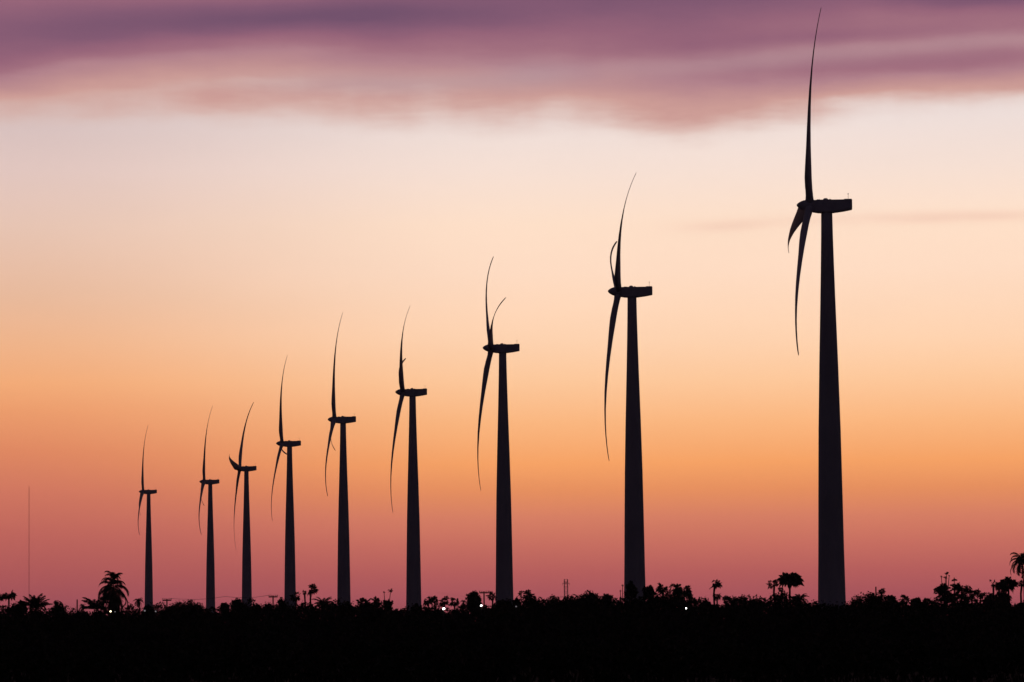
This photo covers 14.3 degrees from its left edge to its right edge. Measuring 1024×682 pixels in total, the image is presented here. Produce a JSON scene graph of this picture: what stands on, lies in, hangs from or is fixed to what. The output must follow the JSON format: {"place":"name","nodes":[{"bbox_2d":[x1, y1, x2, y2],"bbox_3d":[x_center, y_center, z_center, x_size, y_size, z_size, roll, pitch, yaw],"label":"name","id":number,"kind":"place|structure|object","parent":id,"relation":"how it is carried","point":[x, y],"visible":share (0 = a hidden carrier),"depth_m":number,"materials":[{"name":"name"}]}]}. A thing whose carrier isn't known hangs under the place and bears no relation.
{"place":"outdoors","nodes":[
{"label":"outdoors","id":0,"kind":"place"},
{"bbox_2d":[0,0,1023,615],"label":"sky","id":1,"kind":"structure","parent":0,"point":[196,196],"materials":[{"name":"orange"}]},
{"bbox_2d":[1,648,1023,681],"bbox_3d":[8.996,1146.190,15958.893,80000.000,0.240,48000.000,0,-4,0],"label":"ground","id":2,"kind":"structure","parent":0,"point":[884,679],"depth_m":231.09,"materials":[{"name":"soil"}]},
{"bbox_2d":[2,590,16,606],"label":"fan palm","id":3,"kind":"object","parent":2,"relation":"on","point":[9,596],"visible":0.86,"depth_m":929.76,"materials":[{"name":"black plant"}]},
{"bbox_2d":[16,600,27,610],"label":"leafy tree","id":4,"kind":"object","parent":2,"relation":"on","point":[21,605],"visible":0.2,"depth_m":899.13,"materials":[{"name":"black plant"}]},
{"bbox_2d":[19,593,51,608],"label":"feather palm","id":5,"kind":"object","parent":2,"relation":"on","point":[37,601],"visible":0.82,"depth_m":899.01,"materials":[{"name":"black plant"}]},
{"bbox_2d":[51,600,63,616],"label":"leafy tree","id":6,"kind":"object","parent":2,"relation":"on","point":[55,602],"visible":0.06,"depth_m":899.47,"materials":[{"name":"black plant"}]},
{"bbox_2d":[79,596,109,612],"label":"feather palm","id":7,"kind":"object","parent":2,"relation":"on","point":[94,604],"visible":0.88,"depth_m":904.14,"materials":[{"name":"black plant"}]},
{"bbox_2d":[98,571,129,614],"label":"coconut palm","id":8,"kind":"object","parent":2,"relation":"on","point":[109,591],"visible":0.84,"depth_m":908.12,"materials":[{"name":"black plant"}]},
{"bbox_2d":[133,598,142,607],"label":"feather palm","id":9,"kind":"object","parent":2,"relation":"on","point":[138,602],"visible":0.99,"depth_m":889.71,"materials":[{"name":"black plant"}]},
{"bbox_2d":[138,427,156,610],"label":"wind turbine","id":10,"kind":"object","parent":2,"relation":"on","point":[148,576],"visible":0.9,"depth_m":2314.62,"materials":[{"name":"paint"}]},
{"bbox_2d":[164,599,206,611],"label":"leafy tree","id":11,"kind":"object","parent":2,"relation":"on","point":[194,604],"visible":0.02,"depth_m":859.32,"materials":[{"name":"black plant"}]},
{"bbox_2d":[199,406,218,612],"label":"wind turbine","id":12,"kind":"object","parent":2,"relation":"on","point":[210,578],"visible":0.91,"depth_m":2084.91,"materials":[{"name":"paint"}]},
{"bbox_2d":[219,602,229,611],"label":"leafy tree","id":13,"kind":"object","parent":2,"relation":"on","point":[225,605],"visible":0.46,"depth_m":899.40,"materials":[{"name":"black plant"}]},
{"bbox_2d":[230,598,243,607],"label":"leafy tree","id":14,"kind":"object","parent":2,"relation":"on","point":[236,599],"visible":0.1,"depth_m":899.39,"materials":[{"name":"black plant"}]},
{"bbox_2d":[229,402,256,606],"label":"wind turbine","id":15,"kind":"object","parent":2,"relation":"on","point":[246,573],"visible":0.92,"depth_m":1908.73,"materials":[{"name":"paint"}]},
{"bbox_2d":[269,595,277,604],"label":"utility pole","id":16,"kind":"object","parent":2,"relation":"on","point":[272,596],"visible":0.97,"depth_m":879.89,"materials":[{"name":"metal"}]},
{"bbox_2d":[271,358,300,607],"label":"wind turbine","id":17,"kind":"object","parent":2,"relation":"on","point":[290,583],"visible":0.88,"depth_m":1677.08,"materials":[{"name":"paint"}]},
{"bbox_2d":[289,592,300,606],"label":"fan palm","id":18,"kind":"object","parent":2,"relation":"on","point":[293,599],"visible":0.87,"depth_m":929.46,"materials":[{"name":"black plant"}]},
{"bbox_2d":[307,583,317,604],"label":"fan palm","id":19,"kind":"object","parent":2,"relation":"on","point":[311,592],"visible":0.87,"depth_m":929.55,"materials":[{"name":"black plant"}]},
{"bbox_2d":[312,597,331,607],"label":"feather palm","id":20,"kind":"object","parent":2,"relation":"on","point":[321,601],"visible":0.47,"depth_m":899.63,"materials":[{"name":"black plant"}]},
{"bbox_2d":[325,313,355,604],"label":"wind turbine","id":21,"kind":"object","parent":2,"relation":"on","point":[343,584],"visible":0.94,"depth_m":1470.63,"materials":[{"name":"paint"}]},
{"bbox_2d":[356,597,372,605],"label":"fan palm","id":22,"kind":"object","parent":2,"relation":"on","point":[363,600],"visible":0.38,"depth_m":899.70,"materials":[{"name":"black plant"}]},
{"bbox_2d":[370,596,382,606],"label":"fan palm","id":23,"kind":"object","parent":2,"relation":"on","point":[377,600],"visible":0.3,"depth_m":899.76,"materials":[{"name":"black plant"}]},
{"bbox_2d":[383,599,391,607],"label":"leafy tree","id":24,"kind":"object","parent":2,"relation":"on","point":[385,602],"visible":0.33,"depth_m":889.44,"materials":[{"name":"black plant"}]},
{"bbox_2d":[383,589,393,602],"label":"tufted tree","id":25,"kind":"object","parent":2,"relation":"on","point":[390,591],"visible":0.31,"depth_m":899.77,"materials":[{"name":"black plant"}]},
{"bbox_2d":[390,307,426,609],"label":"wind turbine","id":26,"kind":"object","parent":2,"relation":"on","point":[413,581],"visible":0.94,"depth_m":1309.10,"materials":[{"name":"paint"}]},
{"bbox_2d":[423,596,434,605],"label":"fan palm","id":27,"kind":"object","parent":2,"relation":"on","point":[429,600],"visible":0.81,"depth_m":919.57,"materials":[{"name":"black plant"}]},
{"bbox_2d":[433,596,439,605],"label":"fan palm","id":28,"kind":"object","parent":2,"relation":"on","point":[435,599],"visible":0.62,"depth_m":939.58,"materials":[{"name":"black plant"}]},
{"bbox_2d":[438,596,449,606],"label":"fan palm","id":29,"kind":"object","parent":2,"relation":"on","point":[446,598],"visible":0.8,"depth_m":929.67,"materials":[{"name":"black plant"}]},
{"bbox_2d":[448,597,459,608],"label":"fan palm","id":30,"kind":"object","parent":2,"relation":"on","point":[456,603],"visible":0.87,"depth_m":929.43,"materials":[{"name":"black plant"}]},
{"bbox_2d":[465,590,482,612],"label":"leafy tree","id":31,"kind":"object","parent":2,"relation":"on","point":[473,598],"visible":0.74,"depth_m":918.78,"materials":[{"name":"black plant"}]},
{"bbox_2d":[479,591,488,605],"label":"utility pole","id":32,"kind":"object","parent":2,"relation":"on","point":[483,592],"visible":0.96,"depth_m":859.86,"materials":[{"name":"metal"}]},
{"bbox_2d":[486,591,497,603],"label":"fan palm","id":33,"kind":"object","parent":2,"relation":"on","point":[490,597],"visible":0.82,"depth_m":929.85,"materials":[{"name":"black plant"}]},
{"bbox_2d":[477,256,519,604],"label":"wind turbine","id":34,"kind":"object","parent":2,"relation":"on","point":[504,574],"visible":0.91,"depth_m":1129.55,"materials":[{"name":"paint"}]},
{"bbox_2d":[0,589,1023,681],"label":"scrub thicket","id":35,"kind":"object","parent":2,"relation":"on","point":[357,638],"visible":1,"depth_m":600.46,"materials":[{"name":"black plant"}]},
{"bbox_2d":[518,589,536,599],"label":"fan palm","id":36,"kind":"object","parent":2,"relation":"on","point":[529,594],"visible":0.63,"depth_m":929.56,"materials":[{"name":"black plant"}]},
{"bbox_2d":[562,579,569,596],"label":"lattice pylon","id":37,"kind":"object","parent":2,"relation":"on","point":[565,586],"visible":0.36,"depth_m":2399.36,"materials":[{"name":"metal"}]},
{"bbox_2d":[573,590,603,616],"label":"leafy tree","id":38,"kind":"object","parent":2,"relation":"on","point":[592,597],"visible":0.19,"depth_m":848.10,"materials":[{"name":"black plant"}]},
{"bbox_2d":[602,593,613,604],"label":"leafy tree","id":39,"kind":"object","parent":2,"relation":"on","point":[606,595],"visible":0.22,"depth_m":859.23,"materials":[{"name":"black plant"}]},
{"bbox_2d":[620,585,627,602],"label":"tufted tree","id":40,"kind":"object","parent":2,"relation":"on","point":[622,593],"visible":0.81,"depth_m":880.20,"materials":[{"name":"black plant"}]},
{"bbox_2d":[604,174,651,611],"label":"wind turbine","id":41,"kind":"object","parent":2,"relation":"on","point":[634,559],"visible":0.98,"depth_m":934.53,"materials":[{"name":"paint"}]},
{"bbox_2d":[624,580,638,597],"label":"leafy tree","id":42,"kind":"object","parent":2,"relation":"on","point":[631,588],"visible":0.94,"depth_m":889.30,"materials":[{"name":"black plant"}]},
{"bbox_2d":[642,584,654,597],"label":"leafy tree","id":43,"kind":"object","parent":2,"relation":"on","point":[648,588],"visible":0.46,"depth_m":889.06,"materials":[{"name":"black plant"}]},
{"bbox_2d":[656,583,667,593],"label":"fan palm","id":44,"kind":"object","parent":2,"relation":"on","point":[660,587],"visible":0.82,"depth_m":899.63,"materials":[{"name":"black plant"}]},
{"bbox_2d":[669,583,682,593],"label":"fan palm","id":45,"kind":"object","parent":2,"relation":"on","point":[677,587],"visible":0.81,"depth_m":899.70,"materials":[{"name":"black plant"}]},
{"bbox_2d":[679,585,691,596],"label":"fan palm","id":46,"kind":"object","parent":2,"relation":"on","point":[687,588],"visible":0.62,"depth_m":909.53,"materials":[{"name":"black plant"}]},
{"bbox_2d":[709,579,721,603],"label":"fan palm","id":47,"kind":"object","parent":2,"relation":"on","point":[716,584],"visible":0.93,"depth_m":929.47,"materials":[{"name":"black plant"}]},
{"bbox_2d":[713,593,721,605],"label":"fan palm","id":48,"kind":"object","parent":2,"relation":"on","point":[717,597],"visible":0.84,"depth_m":919.64,"materials":[{"name":"black plant"}]},
{"bbox_2d":[722,595,732,604],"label":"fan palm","id":49,"kind":"object","parent":2,"relation":"on","point":[725,598],"visible":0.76,"depth_m":899.50,"materials":[{"name":"black plant"}]},
{"bbox_2d":[766,579,778,602],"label":"fan palm","id":50,"kind":"object","parent":2,"relation":"on","point":[774,582],"visible":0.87,"depth_m":924.43,"materials":[{"name":"black plant"}]},
{"bbox_2d":[777,572,803,599],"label":"fan palm","id":51,"kind":"object","parent":2,"relation":"on","point":[790,580],"visible":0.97,"depth_m":924.49,"materials":[{"name":"black plant"}]},
{"bbox_2d":[792,593,808,603],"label":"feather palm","id":52,"kind":"object","parent":2,"relation":"on","point":[802,596],"visible":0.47,"depth_m":889.61,"materials":[{"name":"black plant"}]},
{"bbox_2d":[788,9,851,609],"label":"wind turbine","id":53,"kind":"object","parent":2,"relation":"on","point":[831,576],"visible":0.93,"depth_m":750.98,"materials":[{"name":"paint"}]},
{"bbox_2d":[843,591,894,623],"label":"leafy tree","id":54,"kind":"object","parent":2,"relation":"on","point":[874,599],"visible":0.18,"depth_m":688.63,"materials":[{"name":"black plant"}]},
{"bbox_2d":[878,588,885,594],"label":"fan palm","id":55,"kind":"object","parent":2,"relation":"on","point":[882,591],"visible":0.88,"depth_m":899.48,"materials":[{"name":"black plant"}]},
{"bbox_2d":[899,595,909,601],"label":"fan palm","id":56,"kind":"object","parent":2,"relation":"on","point":[904,597],"visible":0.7,"depth_m":899.57,"materials":[{"name":"black plant"}]},
{"bbox_2d":[933,572,954,603],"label":"tufted tree","id":57,"kind":"object","parent":2,"relation":"on","point":[942,590],"visible":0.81,"depth_m":879.53,"materials":[{"name":"black plant"}]},
{"bbox_2d":[950,578,969,602],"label":"tufted tree","id":58,"kind":"object","parent":2,"relation":"on","point":[958,587],"visible":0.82,"depth_m":884.36,"materials":[{"name":"black plant"}]},
{"bbox_2d":[962,585,982,602],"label":"tufted tree","id":59,"kind":"object","parent":2,"relation":"on","point":[973,594],"visible":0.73,"depth_m":889.60,"materials":[{"name":"black plant"}]},
{"bbox_2d":[982,592,992,597],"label":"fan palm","id":60,"kind":"object","parent":2,"relation":"on","point":[989,593],"visible":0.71,"depth_m":899.39,"materials":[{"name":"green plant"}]},
{"bbox_2d":[982,596,996,605],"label":"leafy tree","id":61,"kind":"object","parent":2,"relation":"on","point":[987,597],"visible":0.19,"depth_m":889.47,"materials":[{"name":"black plant"}]},
{"bbox_2d":[990,580,999,593],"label":"fan palm","id":62,"kind":"object","parent":2,"relation":"on","point":[996,584],"visible":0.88,"depth_m":904.91,"materials":[{"name":"black plant"}]},
{"bbox_2d":[992,590,1012,605],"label":"leafy tree","id":63,"kind":"object","parent":2,"relation":"on","point":[1005,597],"visible":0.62,"depth_m":893.89,"materials":[{"name":"black plant"}]},
{"bbox_2d":[999,576,1018,602],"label":"fan palm","id":64,"kind":"object","parent":2,"relation":"on","point":[1006,584],"visible":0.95,"depth_m":899.25,"materials":[{"name":"black plant"}]},
{"bbox_2d":[1010,552,1023,590],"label":"coconut palm","id":65,"kind":"object","parent":2,"relation":"on","point":[1019,560],"visible":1,"depth_m":859.16,"materials":[{"name":"black plant"}]},
{"bbox_2d":[1017,579,1022,601],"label":"fan palm","id":66,"kind":"object","parent":2,"relation":"on","point":[1020,584],"visible":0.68,"depth_m":904.82,"materials":[{"name":"black plant"}]},
{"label":"utility pole","id":67,"kind":"object","parent":2,"relation":"on","visible":0},
{"bbox_2d":[172,595,267,599],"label":"power line","id":68,"kind":"object","parent":67,"relation":"attached to","point":[218,597],"visible":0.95,"depth_m":889.44,"materials":[{"name":"metal"}]}
]}

